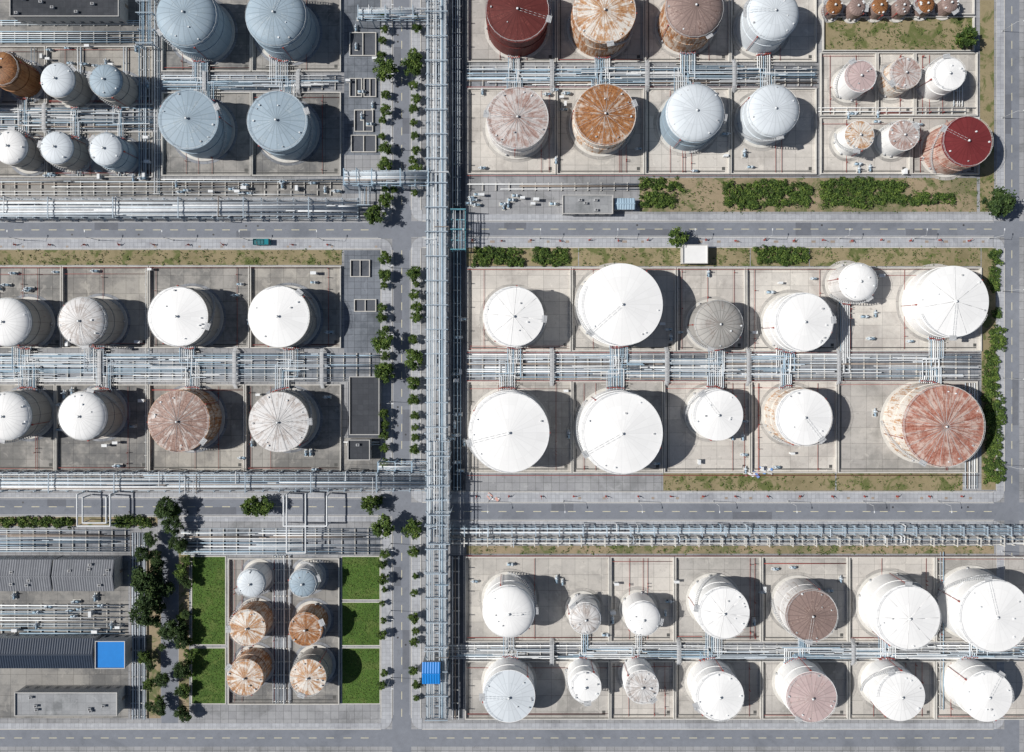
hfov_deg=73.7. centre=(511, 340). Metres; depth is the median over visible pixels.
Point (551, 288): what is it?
tank yard paving
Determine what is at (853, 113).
pump skid
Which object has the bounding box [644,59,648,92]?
walkway bridge
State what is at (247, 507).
street tree
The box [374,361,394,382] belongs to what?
street tree
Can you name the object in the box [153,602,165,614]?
tree
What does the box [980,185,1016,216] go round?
street tree
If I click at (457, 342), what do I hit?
pipeline
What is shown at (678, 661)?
walkway bridge
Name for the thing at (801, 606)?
storage tank
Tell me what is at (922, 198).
hedge
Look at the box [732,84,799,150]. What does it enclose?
storage tank
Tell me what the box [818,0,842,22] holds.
storage tank
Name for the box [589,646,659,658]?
tank feed piping
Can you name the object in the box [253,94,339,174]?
tank yard paving
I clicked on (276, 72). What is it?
tank feed piping
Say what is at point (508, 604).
storage tank
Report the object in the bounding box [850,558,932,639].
tank yard paving
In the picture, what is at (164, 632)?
tree
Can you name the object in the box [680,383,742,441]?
storage tank
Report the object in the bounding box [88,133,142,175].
storage tank
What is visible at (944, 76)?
storage tank
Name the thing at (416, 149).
street tree
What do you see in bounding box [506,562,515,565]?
pump skid
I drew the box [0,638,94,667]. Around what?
roof
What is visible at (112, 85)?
storage tank
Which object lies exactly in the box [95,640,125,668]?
roof
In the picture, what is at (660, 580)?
tank yard paving
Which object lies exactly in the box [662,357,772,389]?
tank feed piping
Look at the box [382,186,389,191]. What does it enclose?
street tree
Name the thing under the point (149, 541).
tree
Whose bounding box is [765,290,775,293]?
pump skid
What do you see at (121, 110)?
tank feed piping
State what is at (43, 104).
walkway bridge
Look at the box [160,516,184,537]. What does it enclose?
tree
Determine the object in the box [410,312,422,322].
street tree
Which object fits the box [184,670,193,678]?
tree
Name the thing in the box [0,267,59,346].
tank yard paving
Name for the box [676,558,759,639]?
tank yard paving
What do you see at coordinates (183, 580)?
tree
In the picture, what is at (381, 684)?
street tree
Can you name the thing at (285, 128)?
storage tank
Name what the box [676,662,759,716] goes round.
tank yard paving
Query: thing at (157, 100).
pipeline
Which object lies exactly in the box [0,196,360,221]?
pipe rack
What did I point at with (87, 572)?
warehouse
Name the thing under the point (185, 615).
tree
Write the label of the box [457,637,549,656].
tank feed piping
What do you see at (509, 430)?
storage tank
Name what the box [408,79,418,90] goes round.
street tree
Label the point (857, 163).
pump skid
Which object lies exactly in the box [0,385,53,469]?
tank yard paving
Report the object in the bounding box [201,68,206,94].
walkway bridge
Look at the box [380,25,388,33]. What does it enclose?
street tree
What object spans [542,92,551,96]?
pump skid
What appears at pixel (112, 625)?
pump skid
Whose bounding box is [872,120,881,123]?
pump skid
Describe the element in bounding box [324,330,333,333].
pump skid
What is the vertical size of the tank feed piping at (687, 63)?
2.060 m
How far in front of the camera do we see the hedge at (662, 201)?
258.85 m
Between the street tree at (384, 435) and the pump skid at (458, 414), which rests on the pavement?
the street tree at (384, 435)
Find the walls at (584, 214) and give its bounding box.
[562,214,611,214]
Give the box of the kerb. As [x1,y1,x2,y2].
[191,556,379,703]
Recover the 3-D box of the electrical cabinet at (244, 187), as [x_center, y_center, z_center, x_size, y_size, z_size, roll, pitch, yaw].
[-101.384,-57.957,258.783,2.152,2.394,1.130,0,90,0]
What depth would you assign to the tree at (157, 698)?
257.05 m
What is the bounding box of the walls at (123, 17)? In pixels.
[13,0,127,23]
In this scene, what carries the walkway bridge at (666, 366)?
on the pipeway floor at (704, 356)
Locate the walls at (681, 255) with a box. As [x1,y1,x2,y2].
[680,246,681,263]
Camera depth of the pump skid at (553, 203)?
258.84 m
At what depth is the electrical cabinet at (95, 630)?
257.59 m
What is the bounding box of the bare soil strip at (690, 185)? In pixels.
[466,178,993,553]
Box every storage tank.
[0,51,43,101]
[0,87,3,103]
[0,126,50,175]
[0,294,57,350]
[0,385,53,443]
[37,131,94,175]
[40,62,98,109]
[57,385,129,441]
[58,293,129,349]
[86,64,144,112]
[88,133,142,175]
[147,283,225,350]
[147,385,227,452]
[155,0,237,64]
[157,89,237,163]
[225,595,277,646]
[225,642,277,696]
[235,556,277,597]
[245,0,322,65]
[246,90,321,165]
[248,283,323,351]
[249,385,322,452]
[288,556,328,597]
[288,598,333,646]
[289,642,337,698]
[466,384,551,472]
[479,568,538,637]
[479,654,538,722]
[480,284,546,349]
[482,0,552,60]
[482,87,551,161]
[562,588,602,634]
[562,653,602,705]
[564,0,636,60]
[566,83,637,159]
[571,263,662,349]
[573,384,662,473]
[615,651,658,704]
[616,586,663,636]
[652,0,723,57]
[653,83,727,156]
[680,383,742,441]
[682,296,743,353]
[682,655,743,721]
[683,570,749,638]
[732,0,798,58]
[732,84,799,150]
[757,290,836,355]
[758,382,832,446]
[767,572,837,644]
[769,655,837,722]
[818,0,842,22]
[822,260,877,306]
[827,57,876,105]
[828,120,873,161]
[840,0,868,23]
[852,568,940,650]
[855,655,924,720]
[863,0,887,22]
[871,56,921,103]
[871,120,920,161]
[877,379,985,466]
[886,0,910,22]
[896,264,988,341]
[909,0,934,20]
[911,54,966,105]
[916,116,992,179]
[931,562,1023,652]
[932,0,959,20]
[937,655,1013,721]
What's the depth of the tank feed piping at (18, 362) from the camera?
258.28 m
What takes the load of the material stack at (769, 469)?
on the tank yard paving at (769, 453)
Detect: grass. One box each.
[192,557,379,702]
[824,18,971,49]
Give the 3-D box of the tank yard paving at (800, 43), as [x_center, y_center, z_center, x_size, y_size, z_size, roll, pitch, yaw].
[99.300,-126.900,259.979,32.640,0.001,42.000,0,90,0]
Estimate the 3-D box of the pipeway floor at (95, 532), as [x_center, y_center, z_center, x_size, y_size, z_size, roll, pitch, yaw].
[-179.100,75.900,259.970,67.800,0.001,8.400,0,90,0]
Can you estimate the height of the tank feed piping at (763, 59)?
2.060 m
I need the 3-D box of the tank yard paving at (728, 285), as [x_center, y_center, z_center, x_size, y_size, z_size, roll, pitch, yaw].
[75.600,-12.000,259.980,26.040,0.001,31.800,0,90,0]
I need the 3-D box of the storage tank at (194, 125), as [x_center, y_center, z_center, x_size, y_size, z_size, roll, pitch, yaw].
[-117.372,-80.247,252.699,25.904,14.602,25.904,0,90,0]
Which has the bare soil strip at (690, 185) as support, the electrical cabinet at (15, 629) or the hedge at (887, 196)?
the hedge at (887, 196)
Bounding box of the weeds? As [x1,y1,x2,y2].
[2,18,995,555]
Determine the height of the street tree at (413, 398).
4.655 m
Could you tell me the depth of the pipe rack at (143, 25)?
255.30 m
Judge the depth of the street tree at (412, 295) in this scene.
256.53 m
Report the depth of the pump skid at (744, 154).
258.81 m
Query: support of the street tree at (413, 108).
on the pavement
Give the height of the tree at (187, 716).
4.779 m
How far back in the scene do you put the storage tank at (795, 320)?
248.27 m
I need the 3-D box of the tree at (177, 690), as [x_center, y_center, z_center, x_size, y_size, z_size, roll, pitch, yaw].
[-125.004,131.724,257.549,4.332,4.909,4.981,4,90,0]
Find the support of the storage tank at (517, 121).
on the tank yard paving at (483, 154)
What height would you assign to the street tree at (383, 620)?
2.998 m
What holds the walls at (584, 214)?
on the pavement
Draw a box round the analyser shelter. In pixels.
[614,198,634,209]
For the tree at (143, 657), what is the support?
on the planting bed
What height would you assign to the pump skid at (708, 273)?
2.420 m
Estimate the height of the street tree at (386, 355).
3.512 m
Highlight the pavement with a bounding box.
[0,0,1023,751]
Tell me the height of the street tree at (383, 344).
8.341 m
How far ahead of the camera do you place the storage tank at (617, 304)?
244.56 m
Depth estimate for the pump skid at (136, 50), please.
259.00 m
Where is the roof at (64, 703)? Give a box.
[14,691,117,715]
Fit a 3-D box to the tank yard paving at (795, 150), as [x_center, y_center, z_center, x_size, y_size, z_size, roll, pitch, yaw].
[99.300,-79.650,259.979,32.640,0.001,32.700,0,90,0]
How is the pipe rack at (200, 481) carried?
on the pavement
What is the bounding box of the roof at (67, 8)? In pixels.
[10,0,119,16]
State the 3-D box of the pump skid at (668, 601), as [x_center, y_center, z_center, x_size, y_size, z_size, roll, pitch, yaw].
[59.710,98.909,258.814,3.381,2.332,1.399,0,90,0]
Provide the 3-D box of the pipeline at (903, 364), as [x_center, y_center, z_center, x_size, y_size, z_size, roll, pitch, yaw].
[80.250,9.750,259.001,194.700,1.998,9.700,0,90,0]
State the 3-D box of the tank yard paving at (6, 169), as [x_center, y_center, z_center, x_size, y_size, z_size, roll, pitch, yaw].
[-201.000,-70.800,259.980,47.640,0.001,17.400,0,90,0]
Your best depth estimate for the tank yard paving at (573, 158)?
259.98 m
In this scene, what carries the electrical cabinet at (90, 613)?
on the paved yard at (12, 680)
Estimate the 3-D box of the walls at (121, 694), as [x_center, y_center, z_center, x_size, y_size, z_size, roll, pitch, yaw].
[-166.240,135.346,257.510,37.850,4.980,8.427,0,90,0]
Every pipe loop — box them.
[76,491,118,526]
[82,494,114,523]
[283,492,330,526]
[286,491,309,553]
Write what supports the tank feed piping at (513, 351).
on the pavement
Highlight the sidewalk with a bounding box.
[0,0,1004,729]
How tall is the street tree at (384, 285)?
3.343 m
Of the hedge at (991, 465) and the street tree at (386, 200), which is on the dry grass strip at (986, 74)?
the hedge at (991, 465)
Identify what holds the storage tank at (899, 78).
on the tank yard paving at (906, 101)
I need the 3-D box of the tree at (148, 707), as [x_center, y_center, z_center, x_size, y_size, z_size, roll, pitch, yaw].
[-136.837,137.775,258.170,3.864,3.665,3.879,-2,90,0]
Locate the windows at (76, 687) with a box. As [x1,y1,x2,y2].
[25,686,120,687]
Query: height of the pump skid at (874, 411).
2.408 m
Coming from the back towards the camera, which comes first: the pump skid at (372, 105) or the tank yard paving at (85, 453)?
the tank yard paving at (85, 453)
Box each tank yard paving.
[0,48,43,103]
[0,133,43,175]
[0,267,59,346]
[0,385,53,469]
[49,48,151,103]
[49,133,151,175]
[58,385,146,469]
[64,267,146,346]
[151,267,247,346]
[151,385,242,469]
[164,0,249,69]
[164,94,249,174]
[230,559,337,701]
[247,385,339,469]
[252,267,339,346]
[253,0,339,69]
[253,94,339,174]
[466,558,607,639]
[466,662,607,716]
[468,0,554,60]
[468,90,554,172]
[468,270,569,349]
[468,382,569,471]
[558,0,642,60]
[558,90,642,172]
[573,270,673,349]
[573,382,661,471]
[611,558,672,639]
[611,662,672,716]
[646,0,727,60]
[646,90,727,172]
[665,382,748,471]
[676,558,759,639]
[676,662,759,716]
[678,270,743,349]
[732,0,814,60]
[732,90,814,172]
[747,270,836,349]
[752,382,834,471]
[763,558,845,639]
[763,662,845,716]
[822,54,874,114]
[822,119,907,172]
[839,382,974,471]
[841,0,971,12]
[841,270,978,349]
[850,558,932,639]
[850,662,932,716]
[879,54,911,114]
[913,119,976,172]
[917,54,974,113]
[937,558,1023,639]
[937,662,1023,715]
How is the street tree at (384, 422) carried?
on the pavement
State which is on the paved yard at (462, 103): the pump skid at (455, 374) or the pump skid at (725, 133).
the pump skid at (455, 374)
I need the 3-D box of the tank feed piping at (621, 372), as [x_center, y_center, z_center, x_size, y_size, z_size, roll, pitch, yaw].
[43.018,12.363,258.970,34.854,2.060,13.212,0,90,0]
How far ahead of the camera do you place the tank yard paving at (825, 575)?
259.98 m
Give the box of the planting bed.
[0,517,188,717]
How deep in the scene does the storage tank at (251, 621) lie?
250.93 m
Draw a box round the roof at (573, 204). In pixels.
[562,195,612,213]
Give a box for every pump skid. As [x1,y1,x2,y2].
[1,283,11,286]
[8,271,18,274]
[11,591,16,598]
[23,287,34,290]
[32,609,42,613]
[33,621,39,628]
[44,604,53,608]
[61,389,67,398]
[65,608,74,611]
[67,61,75,65]
[71,599,81,603]
[76,606,84,610]
[79,62,88,66]
[90,269,100,272]
[92,592,98,601]
[97,603,105,606]
[109,621,114,628]
[112,463,122,467]
[133,44,138,53]
[137,177,147,180]
[145,80,150,88]
[176,190,184,193]
[228,187,236,190]
[230,293,240,296]
[304,448,307,456]
[309,448,312,455]
[323,395,331,398]
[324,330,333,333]
[332,189,341,193]
[358,89,366,93]
[366,122,374,125]
[371,101,374,109]
[451,372,459,375]
[451,433,459,436]
[452,460,461,463]
[453,412,462,415]
[458,317,466,320]
[465,201,473,205]
[472,203,481,206]
[478,166,486,169]
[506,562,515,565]
[507,198,516,201]
[511,194,519,197]
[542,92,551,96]
[549,202,558,205]
[555,575,558,583]
[561,91,570,95]
[567,429,570,438]
[601,632,610,636]
[664,599,673,602]
[669,334,672,341]
[706,270,709,277]
[721,132,730,135]
[740,432,744,440]
[740,452,747,455]
[742,148,745,158]
[743,466,746,473]
[752,617,755,625]
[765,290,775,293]
[772,465,780,468]
[825,588,832,592]
[838,575,842,582]
[849,112,858,116]
[853,162,862,165]
[859,315,869,318]
[866,336,874,340]
[867,164,871,172]
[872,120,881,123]
[872,408,877,416]
[905,339,913,342]
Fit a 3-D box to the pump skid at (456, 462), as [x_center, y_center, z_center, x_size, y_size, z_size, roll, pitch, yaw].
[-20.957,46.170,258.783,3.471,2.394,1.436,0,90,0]
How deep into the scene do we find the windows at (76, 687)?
258.27 m
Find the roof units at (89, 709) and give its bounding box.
[28,695,105,712]
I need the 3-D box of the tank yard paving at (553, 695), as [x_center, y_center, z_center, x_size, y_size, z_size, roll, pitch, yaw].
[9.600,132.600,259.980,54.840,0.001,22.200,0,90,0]
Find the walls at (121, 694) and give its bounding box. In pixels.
[18,685,124,713]
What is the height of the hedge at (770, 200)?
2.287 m
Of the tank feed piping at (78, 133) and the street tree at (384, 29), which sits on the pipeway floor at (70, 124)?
the tank feed piping at (78, 133)
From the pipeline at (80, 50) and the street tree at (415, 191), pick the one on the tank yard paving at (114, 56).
the pipeline at (80, 50)
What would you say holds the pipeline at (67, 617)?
on the paved yard at (12, 680)
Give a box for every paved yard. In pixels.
[0,0,379,717]
[344,0,379,352]
[348,0,465,717]
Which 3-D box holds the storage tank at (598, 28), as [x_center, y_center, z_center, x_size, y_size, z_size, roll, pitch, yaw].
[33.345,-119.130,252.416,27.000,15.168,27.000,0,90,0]
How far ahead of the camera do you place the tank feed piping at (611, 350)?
258.28 m
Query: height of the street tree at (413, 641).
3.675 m
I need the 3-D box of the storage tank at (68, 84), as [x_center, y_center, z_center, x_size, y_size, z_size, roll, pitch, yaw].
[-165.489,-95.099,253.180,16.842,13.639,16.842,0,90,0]
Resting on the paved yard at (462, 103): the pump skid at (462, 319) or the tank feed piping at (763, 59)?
the pump skid at (462, 319)
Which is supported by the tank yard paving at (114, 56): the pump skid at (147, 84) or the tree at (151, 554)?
the pump skid at (147, 84)
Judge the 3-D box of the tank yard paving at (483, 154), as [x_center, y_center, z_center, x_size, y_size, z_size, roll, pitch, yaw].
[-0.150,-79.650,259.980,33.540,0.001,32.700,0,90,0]
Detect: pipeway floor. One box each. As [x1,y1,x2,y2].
[0,109,153,129]
[0,353,379,380]
[0,529,130,550]
[131,532,145,717]
[162,75,341,89]
[182,528,380,553]
[273,555,290,699]
[446,643,1023,657]
[467,66,815,85]
[467,355,977,379]
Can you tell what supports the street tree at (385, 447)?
on the pavement
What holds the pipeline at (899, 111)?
on the tank yard paving at (832, 62)
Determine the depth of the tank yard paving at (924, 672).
259.98 m
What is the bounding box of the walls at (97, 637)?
[0,633,102,659]
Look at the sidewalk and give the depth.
259.88 m
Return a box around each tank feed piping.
[0,97,58,126]
[0,109,82,135]
[0,110,20,117]
[0,346,83,378]
[0,354,72,390]
[0,359,23,377]
[19,110,114,139]
[31,106,79,120]
[57,357,153,391]
[58,345,149,378]
[66,113,150,139]
[95,106,140,125]
[133,360,253,389]
[149,346,241,374]
[162,59,227,86]
[162,77,252,101]
[223,55,338,87]
[229,345,304,379]
[239,75,338,97]
[273,360,330,390]
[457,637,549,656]
[461,646,557,658]
[469,55,575,82]
[469,68,558,88]
[469,356,559,390]
[476,346,577,377]
[535,67,644,85]
[547,55,644,80]
[558,646,634,658]
[573,345,642,377]
[573,634,628,656]
[580,356,671,390]
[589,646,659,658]
[598,635,676,654]
[620,67,737,91]
[636,51,743,83]
[642,646,764,661]
[650,630,768,657]
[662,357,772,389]
[663,349,737,375]
[710,68,814,90]
[719,52,814,81]
[738,346,834,373]
[741,355,804,389]
[744,646,843,664]
[749,638,856,658]
[786,302,881,373]
[832,646,946,659]
[835,636,906,657]
[876,336,978,375]
[877,357,978,383]
[907,646,1017,659]
[928,642,1022,656]
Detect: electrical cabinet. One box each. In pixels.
[11,627,20,631]
[88,609,94,616]
[91,628,100,633]
[115,624,122,628]
[240,186,248,189]
[533,197,538,201]
[610,609,615,614]
[901,168,907,174]
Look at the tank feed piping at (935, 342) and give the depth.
258.35 m
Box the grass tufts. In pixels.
[192,557,378,702]
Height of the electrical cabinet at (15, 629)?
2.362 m
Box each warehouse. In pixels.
[0,555,61,590]
[51,555,122,590]
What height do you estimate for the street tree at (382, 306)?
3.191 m
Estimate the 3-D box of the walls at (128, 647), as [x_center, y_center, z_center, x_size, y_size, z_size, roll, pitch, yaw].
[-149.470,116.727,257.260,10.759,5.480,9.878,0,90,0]
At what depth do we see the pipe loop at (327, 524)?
254.24 m
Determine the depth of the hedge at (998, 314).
258.89 m
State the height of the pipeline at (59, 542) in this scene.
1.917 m
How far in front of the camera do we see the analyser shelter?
256.74 m
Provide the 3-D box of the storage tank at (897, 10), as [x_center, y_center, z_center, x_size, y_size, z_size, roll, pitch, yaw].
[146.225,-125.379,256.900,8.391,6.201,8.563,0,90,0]
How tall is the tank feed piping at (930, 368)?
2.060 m
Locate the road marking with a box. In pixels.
[0,0,993,716]
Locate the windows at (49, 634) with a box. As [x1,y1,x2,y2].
[0,634,97,635]
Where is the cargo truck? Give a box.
[253,239,270,244]
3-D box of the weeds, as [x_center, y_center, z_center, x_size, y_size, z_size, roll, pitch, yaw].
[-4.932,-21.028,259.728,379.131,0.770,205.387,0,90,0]
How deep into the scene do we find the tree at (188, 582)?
256.51 m
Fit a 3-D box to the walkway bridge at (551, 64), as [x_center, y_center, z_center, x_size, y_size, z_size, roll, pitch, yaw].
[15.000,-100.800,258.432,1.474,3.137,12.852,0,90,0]
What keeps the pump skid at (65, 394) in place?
on the tank yard paving at (85, 453)
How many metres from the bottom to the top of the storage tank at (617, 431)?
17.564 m
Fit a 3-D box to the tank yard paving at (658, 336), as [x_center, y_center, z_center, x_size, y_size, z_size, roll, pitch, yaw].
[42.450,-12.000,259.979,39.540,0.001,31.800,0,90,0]
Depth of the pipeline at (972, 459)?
259.09 m
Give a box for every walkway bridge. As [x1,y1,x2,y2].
[40,101,48,135]
[95,349,102,386]
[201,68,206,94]
[231,346,237,387]
[295,69,300,96]
[319,346,324,387]
[549,58,553,92]
[549,638,553,665]
[550,347,553,385]
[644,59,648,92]
[664,347,668,385]
[676,637,680,664]
[732,58,736,92]
[745,347,751,385]
[835,347,841,385]
[850,637,856,664]
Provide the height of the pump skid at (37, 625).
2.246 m
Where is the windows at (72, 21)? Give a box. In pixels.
[21,21,123,22]
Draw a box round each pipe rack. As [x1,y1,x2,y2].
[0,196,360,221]
[0,468,425,493]
[135,0,160,50]
[343,168,429,189]
[357,5,440,27]
[357,186,372,208]
[377,459,426,472]
[424,0,450,720]
[428,438,452,544]
[446,522,1023,536]
[446,534,1023,547]
[450,209,466,251]
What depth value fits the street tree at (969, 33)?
253.66 m
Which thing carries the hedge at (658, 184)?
on the bare soil strip at (690, 185)
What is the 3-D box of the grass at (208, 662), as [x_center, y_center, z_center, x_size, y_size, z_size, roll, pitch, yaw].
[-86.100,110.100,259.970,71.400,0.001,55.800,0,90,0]
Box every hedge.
[0,515,74,529]
[111,514,152,528]
[471,245,499,267]
[496,246,524,266]
[531,246,544,264]
[540,246,569,266]
[638,176,665,190]
[638,191,677,208]
[666,181,685,192]
[722,179,761,209]
[752,244,797,265]
[757,178,788,207]
[786,181,813,207]
[794,246,810,263]
[817,178,840,208]
[834,176,874,209]
[871,179,908,205]
[907,190,930,205]
[930,192,955,205]
[981,350,1000,394]
[981,391,1006,424]
[982,458,1006,484]
[984,418,1003,460]
[987,249,1003,265]
[987,265,1000,292]
[988,324,1007,352]
[991,307,1001,318]
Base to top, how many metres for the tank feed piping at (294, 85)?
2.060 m
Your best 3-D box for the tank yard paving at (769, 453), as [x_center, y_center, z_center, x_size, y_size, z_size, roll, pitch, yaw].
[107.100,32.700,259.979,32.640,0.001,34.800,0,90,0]
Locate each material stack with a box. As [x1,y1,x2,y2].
[487,493,499,500]
[747,470,759,477]
[760,467,772,474]
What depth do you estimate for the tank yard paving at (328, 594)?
259.98 m
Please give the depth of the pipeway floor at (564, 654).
259.97 m
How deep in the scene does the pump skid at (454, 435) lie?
259.01 m
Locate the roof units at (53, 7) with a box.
[14,0,94,14]
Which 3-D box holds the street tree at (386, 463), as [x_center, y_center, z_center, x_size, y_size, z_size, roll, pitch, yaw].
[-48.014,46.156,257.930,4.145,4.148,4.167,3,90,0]
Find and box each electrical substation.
[348,438,371,459]
[349,376,380,434]
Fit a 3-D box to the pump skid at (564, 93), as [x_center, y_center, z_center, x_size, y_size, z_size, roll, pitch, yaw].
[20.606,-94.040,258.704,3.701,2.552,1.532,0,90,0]
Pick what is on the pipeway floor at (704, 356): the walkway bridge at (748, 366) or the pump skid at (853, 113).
the walkway bridge at (748, 366)
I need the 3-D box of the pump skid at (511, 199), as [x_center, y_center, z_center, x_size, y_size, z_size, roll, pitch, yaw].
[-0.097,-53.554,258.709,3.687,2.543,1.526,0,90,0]
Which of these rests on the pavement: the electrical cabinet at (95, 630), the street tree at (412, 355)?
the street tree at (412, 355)
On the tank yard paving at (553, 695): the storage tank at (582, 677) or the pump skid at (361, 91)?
the storage tank at (582, 677)
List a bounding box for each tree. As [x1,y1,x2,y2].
[127,599,155,627]
[128,565,158,592]
[133,547,148,562]
[135,584,160,608]
[137,649,150,663]
[142,678,156,692]
[143,531,157,547]
[144,701,152,711]
[145,657,156,671]
[146,577,164,595]
[148,549,161,559]
[148,564,164,581]
[149,557,164,569]
[150,615,162,627]
[151,699,167,715]
[152,671,170,687]
[153,508,163,519]
[153,595,162,603]
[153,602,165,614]
[154,695,163,703]
[155,496,179,519]
[157,618,177,641]
[158,642,166,650]
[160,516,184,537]
[160,581,174,597]
[167,537,181,549]
[168,624,185,643]
[171,503,182,517]
[171,659,190,678]
[172,563,187,579]
[172,705,186,718]
[173,538,188,552]
[174,686,184,696]
[175,612,184,620]
[175,637,188,648]
[176,575,187,584]
[178,619,188,629]
[178,625,189,635]
[179,709,191,722]
[180,554,194,565]
[180,683,190,695]
[181,609,191,619]
[183,578,194,588]
[183,648,195,659]
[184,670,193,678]
[185,657,192,664]
[187,637,193,645]
[240,495,263,516]
[251,495,275,518]
[360,494,379,516]
[363,204,386,224]
[369,513,394,538]
[370,329,393,353]
[372,56,397,81]
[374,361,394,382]
[374,495,382,505]
[375,311,387,322]
[376,156,392,169]
[376,629,386,639]
[376,680,387,690]
[377,50,386,59]
[377,250,391,263]
[377,302,386,311]
[377,560,387,569]
[377,573,388,585]
[378,36,386,44]
[378,116,386,123]
[378,132,385,140]
[378,140,391,154]
[378,192,392,207]
[378,268,390,278]
[378,409,388,419]
[378,429,389,439]
[378,600,384,606]
[379,103,391,117]
[379,270,390,281]
[379,281,387,289]
[379,443,389,452]
[379,549,389,558]
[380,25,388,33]
[380,351,390,360]
[380,419,388,428]
[380,458,389,468]
[380,617,386,623]
[380,669,387,676]
[381,90,390,99]
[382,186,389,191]
[382,325,389,332]
[390,186,398,192]
[400,53,423,76]
[401,518,421,539]
[404,348,423,368]
[405,268,420,281]
[406,376,419,389]
[406,545,419,557]
[407,48,418,55]
[407,393,419,404]
[407,611,418,624]
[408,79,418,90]
[408,103,418,113]
[408,155,417,163]
[408,163,422,169]
[408,289,419,300]
[408,334,417,343]
[408,666,417,675]
[409,118,417,126]
[409,443,420,453]
[409,637,418,646]
[410,93,421,103]
[410,301,422,313]
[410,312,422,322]
[410,411,419,419]
[410,589,418,596]
[411,22,421,32]
[411,131,419,139]
[411,146,420,155]
[411,189,418,196]
[411,266,420,275]
[411,423,419,430]
[411,433,419,441]
[411,627,419,635]
[412,281,419,287]
[412,572,419,579]
[412,680,421,689]
[413,695,419,700]
[667,226,689,247]
[954,24,978,46]
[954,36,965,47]
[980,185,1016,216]
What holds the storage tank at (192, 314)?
on the tank yard paving at (221, 282)
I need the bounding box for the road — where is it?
[0,0,1023,751]
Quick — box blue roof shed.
[422,652,439,683]
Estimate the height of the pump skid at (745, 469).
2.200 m
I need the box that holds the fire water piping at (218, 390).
[0,0,1023,716]
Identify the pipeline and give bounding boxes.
[0,20,147,25]
[0,31,153,43]
[0,107,153,129]
[0,181,340,188]
[0,190,330,195]
[0,353,378,381]
[0,529,129,551]
[0,604,124,607]
[0,610,124,614]
[0,616,124,620]
[0,629,124,633]
[1,622,120,626]
[31,47,35,103]
[77,46,82,73]
[123,47,128,73]
[130,533,145,719]
[138,46,150,175]
[144,267,150,469]
[154,0,160,194]
[161,75,340,89]
[161,179,340,180]
[181,528,380,554]
[272,555,290,704]
[446,644,1023,659]
[451,556,459,719]
[452,0,460,205]
[453,250,460,489]
[467,66,816,85]
[467,183,639,190]
[467,354,979,378]
[818,107,976,114]
[938,552,943,709]
[952,86,962,105]
[963,383,977,488]
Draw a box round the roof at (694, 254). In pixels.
[682,245,707,263]
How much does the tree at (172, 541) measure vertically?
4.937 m
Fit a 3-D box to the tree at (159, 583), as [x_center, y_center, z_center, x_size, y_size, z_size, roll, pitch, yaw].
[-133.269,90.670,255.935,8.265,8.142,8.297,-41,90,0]
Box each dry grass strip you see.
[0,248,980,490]
[466,0,995,489]
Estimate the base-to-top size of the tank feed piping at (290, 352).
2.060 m
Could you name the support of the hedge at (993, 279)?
on the dry grass strip at (986, 74)
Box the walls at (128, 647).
[98,634,131,665]
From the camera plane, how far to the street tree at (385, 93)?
257.26 m
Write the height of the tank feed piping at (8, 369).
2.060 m
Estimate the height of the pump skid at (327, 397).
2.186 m
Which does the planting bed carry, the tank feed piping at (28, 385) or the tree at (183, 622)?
the tree at (183, 622)
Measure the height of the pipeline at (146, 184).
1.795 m
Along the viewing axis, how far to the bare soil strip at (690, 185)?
259.98 m
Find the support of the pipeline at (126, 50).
on the tank yard paving at (114, 56)
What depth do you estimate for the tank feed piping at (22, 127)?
258.40 m
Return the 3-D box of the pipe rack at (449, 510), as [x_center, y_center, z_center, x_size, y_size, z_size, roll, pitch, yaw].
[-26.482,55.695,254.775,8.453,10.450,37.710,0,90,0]
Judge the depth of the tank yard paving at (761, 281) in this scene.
259.98 m
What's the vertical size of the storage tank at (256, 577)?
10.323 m
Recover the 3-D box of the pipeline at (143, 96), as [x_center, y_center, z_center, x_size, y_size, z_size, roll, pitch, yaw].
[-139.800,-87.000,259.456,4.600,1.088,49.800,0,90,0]
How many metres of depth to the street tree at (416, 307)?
256.42 m
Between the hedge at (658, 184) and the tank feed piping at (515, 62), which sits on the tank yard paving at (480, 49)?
the tank feed piping at (515, 62)
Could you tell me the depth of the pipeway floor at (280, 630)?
259.97 m
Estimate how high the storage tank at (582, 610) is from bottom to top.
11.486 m
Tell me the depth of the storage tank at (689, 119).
246.79 m
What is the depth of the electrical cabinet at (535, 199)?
257.56 m
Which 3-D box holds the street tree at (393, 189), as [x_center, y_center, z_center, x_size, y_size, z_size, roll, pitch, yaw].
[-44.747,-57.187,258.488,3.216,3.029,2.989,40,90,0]
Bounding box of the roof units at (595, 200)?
[579,199,597,210]
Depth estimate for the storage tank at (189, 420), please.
248.77 m
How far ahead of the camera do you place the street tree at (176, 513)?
255.41 m
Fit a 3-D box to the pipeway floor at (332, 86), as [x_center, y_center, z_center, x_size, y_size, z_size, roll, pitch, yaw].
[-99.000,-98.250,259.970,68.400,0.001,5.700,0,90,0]
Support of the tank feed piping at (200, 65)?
on the tank yard paving at (239, 56)
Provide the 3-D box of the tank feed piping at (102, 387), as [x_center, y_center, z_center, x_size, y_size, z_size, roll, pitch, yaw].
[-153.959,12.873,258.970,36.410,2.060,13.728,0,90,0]
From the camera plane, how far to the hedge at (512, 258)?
258.84 m
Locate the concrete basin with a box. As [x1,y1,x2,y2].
[349,32,376,311]
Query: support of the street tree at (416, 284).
on the pavement

